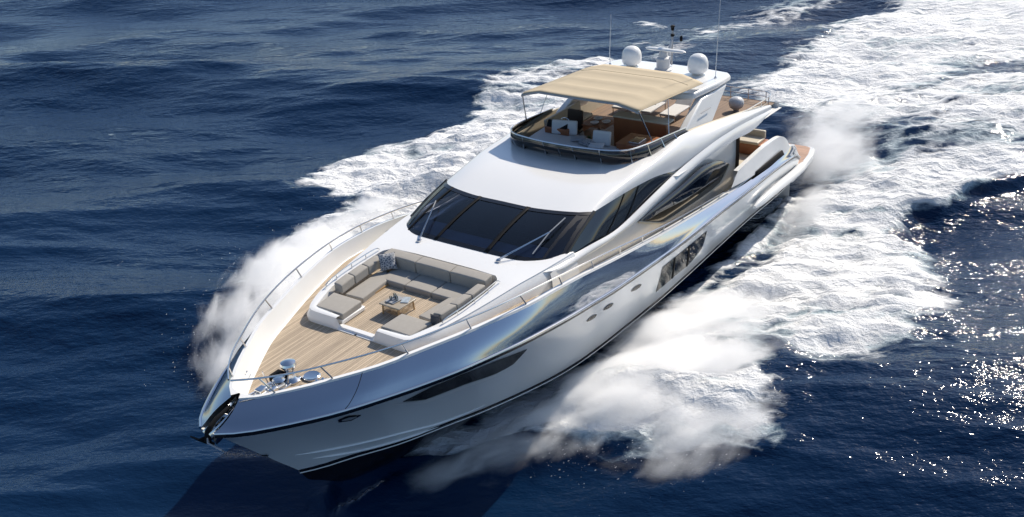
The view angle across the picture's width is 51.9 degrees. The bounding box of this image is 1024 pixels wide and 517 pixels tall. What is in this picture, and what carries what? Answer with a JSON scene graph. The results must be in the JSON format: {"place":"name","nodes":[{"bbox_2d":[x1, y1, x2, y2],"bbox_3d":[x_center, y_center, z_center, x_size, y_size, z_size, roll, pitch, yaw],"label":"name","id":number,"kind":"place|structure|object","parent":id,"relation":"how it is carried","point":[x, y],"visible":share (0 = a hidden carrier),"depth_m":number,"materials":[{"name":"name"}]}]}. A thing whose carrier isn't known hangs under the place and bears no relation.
{"place":"outdoors","nodes":[
{"label":"outdoors","id":0,"kind":"place"},
{"bbox_2d":[0,0,1023,516],"bbox_3d":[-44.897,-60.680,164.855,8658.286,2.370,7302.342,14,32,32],"label":"sea","id":1,"kind":"structure","parent":0,"point":[176,160],"depth_m":39.40,"materials":[{"name":"blue liquid"}]},
{"bbox_2d":[144,201,816,515],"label":"spray droplets","id":2,"kind":"object","parent":1,"relation":"on","point":[564,419],"visible":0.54,"depth_m":27.05,"materials":[{"name":"liquid"}]},
{"bbox_2d":[199,0,814,480],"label":"motor yacht","id":3,"kind":"object","parent":1,"relation":"on","point":[577,254],"visible":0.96,"depth_m":28.60,"materials":[{"name":"white paint"}]},
{"bbox_2d":[190,405,230,452],"bbox_3d":[-6.273,3.624,22.411,0.992,0.723,0.855,14,32,32],"label":"anchor","id":4,"kind":"object","parent":3,"relation":"hanging from","point":[206,439],"visible":1,"depth_m":22.21,"materials":[{"name":"black"}]},
{"bbox_2d":[317,293,364,323],"bbox_3d":[-4.383,1.234,26.577,1.057,0.292,0.860,14,32,32],"label":"sun pad","id":5,"kind":"object","parent":3,"relation":"on","point":[345,308],"visible":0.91,"depth_m":26.39,"materials":[{"name":"fabric"}]},
{"bbox_2d":[379,293,415,315],"bbox_3d":[-2.867,1.201,26.451,0.698,0.317,0.669,14,32,32],"label":"coffee table","id":6,"kind":"object","parent":3,"relation":"on","point":[397,306],"visible":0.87,"depth_m":26.29,"materials":[{"name":"brown wood"}]},
{"bbox_2d":[385,293,403,303],"bbox_3d":[-2.947,0.991,26.376,0.337,0.125,0.380,14,32,32],"label":"serving tray","id":7,"kind":"object","parent":6,"relation":"on","point":[395,298],"visible":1,"depth_m":26.36,"materials":[{"name":"grey plastic"}]},
{"bbox_2d":[400,297,410,302],"bbox_3d":[-2.664,1.040,26.364,0.200,0.020,0.280,2,27,12],"label":"magazine","id":8,"kind":"object","parent":6,"relation":"on","point":[406,300],"visible":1,"depth_m":26.33,"materials":[{"name":"white paper"}]},
{"bbox_2d":[381,314,431,335],"bbox_3d":[-2.520,1.705,25.390,1.057,0.292,0.860,14,32,32],"label":"sun pad","id":9,"kind":"object","parent":3,"relation":"on","point":[404,324],"visible":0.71,"depth_m":25.28,"materials":[{"name":"fabric"}]},
{"bbox_2d":[334,248,491,325],"bbox_3d":[-2.517,0.732,27.157,3.680,0.526,2.240,14,32,32],"label":"corner sofa","id":10,"kind":"object","parent":3,"relation":"on","point":[452,287],"visible":0.94,"depth_m":27.40,"materials":[{"name":"fabric"}]},
{"bbox_2d":[378,252,397,270],"bbox_3d":[-3.333,0.084,28.207,0.460,0.460,0.172,-10,-5,-12],"label":"throw pillow","id":11,"kind":"object","parent":10,"relation":"on","point":[387,261],"visible":1,"depth_m":28.14,"materials":[{"name":"multicoloured fabric"}]},
{"bbox_2d":[430,314,439,325],"bbox_3d":[-1.851,1.488,25.344,0.260,0.300,0.152,9,19,23],"label":"throw pillow","id":12,"kind":"object","parent":10,"relation":"on","point":[435,319],"visible":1,"depth_m":25.28,"materials":[{"name":"grey fabric"}]},
{"bbox_2d":[421,187,455,209],"bbox_3d":[-1.300,-2.609,32.919,0.272,0.741,6.503,14,31,31],"label":"side window","id":13,"kind":"structure","parent":3,"relation":"in","point":[444,189],"depth_m":31.98,"materials":[{"name":"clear glass"}]},
{"bbox_2d":[404,349,526,401],"bbox_3d":[-1.030,2.897,25.233,0.553,0.877,3.653,26,39,45],"label":"bow window","id":14,"kind":"structure","parent":3,"relation":"in","point":[495,367],"depth_m":25.20,"materials":[{"name":"black glass"}]},
{"bbox_2d":[545,117,569,135],"bbox_3d":[1.586,-4.005,33.999,0.900,1.032,0.601,14,32,32],"label":"helm console","id":15,"kind":"object","parent":3,"relation":"on","point":[563,130],"visible":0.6,"depth_m":33.66,"materials":[{"name":"black"}]},
{"bbox_2d":[544,101,592,130],"bbox_3d":[1.914,-4.555,35.355,0.614,0.830,2.200,14,32,32],"label":"settee","id":16,"kind":"object","parent":3,"relation":"on","point":[559,115],"visible":0.31,"depth_m":35.57,"materials":[{"name":"beige fabric"}]},
{"bbox_2d":[530,127,618,151],"bbox_3d":[1.898,-3.475,33.126,3.246,0.520,2.092,14,32,32],"label":"sun bed","id":17,"kind":"object","parent":3,"relation":"on","point":[542,134],"visible":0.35,"depth_m":33.30,"materials":[{"name":"grey fabric"}]},
{"bbox_2d":[552,119,577,134],"bbox_3d":[1.679,-4.190,33.596,0.850,0.451,0.205,6,28,19],"label":"backrest","id":18,"kind":"object","parent":17,"relation":"on","point":[571,127],"visible":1,"depth_m":33.51,"materials":[{"name":"white fabric"}]},
{"bbox_2d":[570,135,585,141],"bbox_3d":[2.081,-3.757,32.971,0.500,0.132,0.340,-1,31,7],"label":"bed pillow","id":19,"kind":"object","parent":17,"relation":"on","point":[577,138],"visible":0.98,"depth_m":32.88,"materials":[{"name":"grey fabric"}]},
{"bbox_2d":[577,139,594,146],"bbox_3d":[2.298,-3.594,32.616,0.340,0.132,0.500,-31,37,-35],"label":"bed pillow","id":20,"kind":"object","parent":17,"relation":"on","point":[585,142],"visible":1,"depth_m":32.54,"materials":[{"name":"fabric"}]},
{"bbox_2d":[587,142,604,148],"bbox_3d":[2.588,-3.466,32.323,0.500,0.132,0.340,5,32,17],"label":"bed pillow","id":21,"kind":"object","parent":17,"relation":"on","point":[596,145],"visible":0.95,"depth_m":32.24,"materials":[{"name":"white fabric"}]},
{"bbox_2d":[592,130,610,145],"bbox_3d":[2.778,-3.722,32.518,0.600,0.451,0.205,11,30,27],"label":"backrest","id":22,"kind":"object","parent":17,"relation":"on","point":[601,136],"visible":0.85,"depth_m":32.44,"materials":[{"name":"white fabric"}]},
{"bbox_2d":[567,108,583,135],"bbox_3d":[1.979,-4.303,34.497,0.600,1.079,0.580,14,32,32],"label":"helm chair","id":23,"kind":"object","parent":3,"relation":"on","point":[574,115],"visible":0.38,"depth_m":34.44,"materials":[{"name":"black leather"}]},
{"bbox_2d":[582,117,613,129],"bbox_3d":[2.871,-4.156,34.624,0.900,0.685,0.800,14,32,32],"label":"dining table","id":24,"kind":"object","parent":3,"relation":"on","point":[600,125],"visible":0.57,"depth_m":34.33,"materials":[{"name":"brown wood"}]},
{"bbox_2d":[612,105,626,112],"bbox_3d":[4.271,-5.707,38.108,0.600,0.611,1.658,14,32,32],"label":"sun lounger","id":25,"kind":"object","parent":3,"relation":"on","point":[616,107],"visible":0.22,"depth_m":37.58,"materials":[{"name":"white fabric"}]},
{"bbox_2d":[570,170,677,252],"bbox_3d":[3.188,-1.476,30.057,0.322,0.747,6.502,14,32,32],"label":"side window","id":26,"kind":"structure","parent":3,"relation":"in","point":[607,218],"depth_m":29.70,"materials":[{"name":"black glass"}]},
{"bbox_2d":[615,133,659,149],"bbox_3d":[3.881,-3.305,32.513,1.000,0.860,1.040,14,32,32],"label":"bar unit","id":27,"kind":"object","parent":3,"relation":"on","point":[631,140],"visible":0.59,"depth_m":32.24,"materials":[{"name":"brown wood"}]},
{"bbox_2d":[640,99,667,114],"bbox_3d":[5.055,-5.509,37.609,0.600,0.611,1.658,14,32,32],"label":"sun lounger","id":28,"kind":"object","parent":3,"relation":"on","point":[650,110],"visible":0.35,"depth_m":37.26,"materials":[{"name":"white fabric"}]},
{"bbox_2d":[659,99,693,122],"bbox_3d":[5.839,-5.311,37.110,0.600,0.611,1.658,14,32,32],"label":"sun lounger","id":29,"kind":"object","parent":3,"relation":"on","point":[678,107],"visible":0.76,"depth_m":37.05,"materials":[{"name":"white fabric"}]},
{"bbox_2d":[656,232,706,291],"bbox_3d":[5.287,0.081,32.878,0.374,1.141,3.240,14,32,32],"label":"hull window","id":30,"kind":"structure","parent":3,"relation":"in","point":[681,260],"depth_m":32.79,"materials":[{"name":"black glass"}]},
{"bbox_2d":[638,161,729,223],"bbox_3d":[5.593,-2.015,33.590,0.090,1.128,6.586,14,32,32],"label":"saloon window","id":31,"kind":"structure","parent":3,"relation":"in","point":[708,177],"depth_m":33.71,"materials":[{"name":"black glass"}]},
{"bbox_2d":[729,96,743,111],"bbox_3d":[7.985,-5.503,37.453,0.543,0.540,0.547,14,32,32],"label":"radar dome","id":32,"kind":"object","parent":3,"relation":"on","point":[736,103],"visible":1,"depth_m":37.26,"materials":[{"name":"grey plastic"}]},
{"bbox_2d":[739,129,767,154],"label":"cockpit sofa","id":33,"kind":"object","parent":3,"relation":"on","point":[752,141],"visible":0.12,"depth_m":40.10,"materials":[{"name":"beige fabric"}]},
{"bbox_2d":[613,111,673,145],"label":"dinette wall","id":34,"kind":"structure","parent":0,"point":[626,124],"depth_m":33.59,"materials":[{"name":"brown wood"}]}
]}

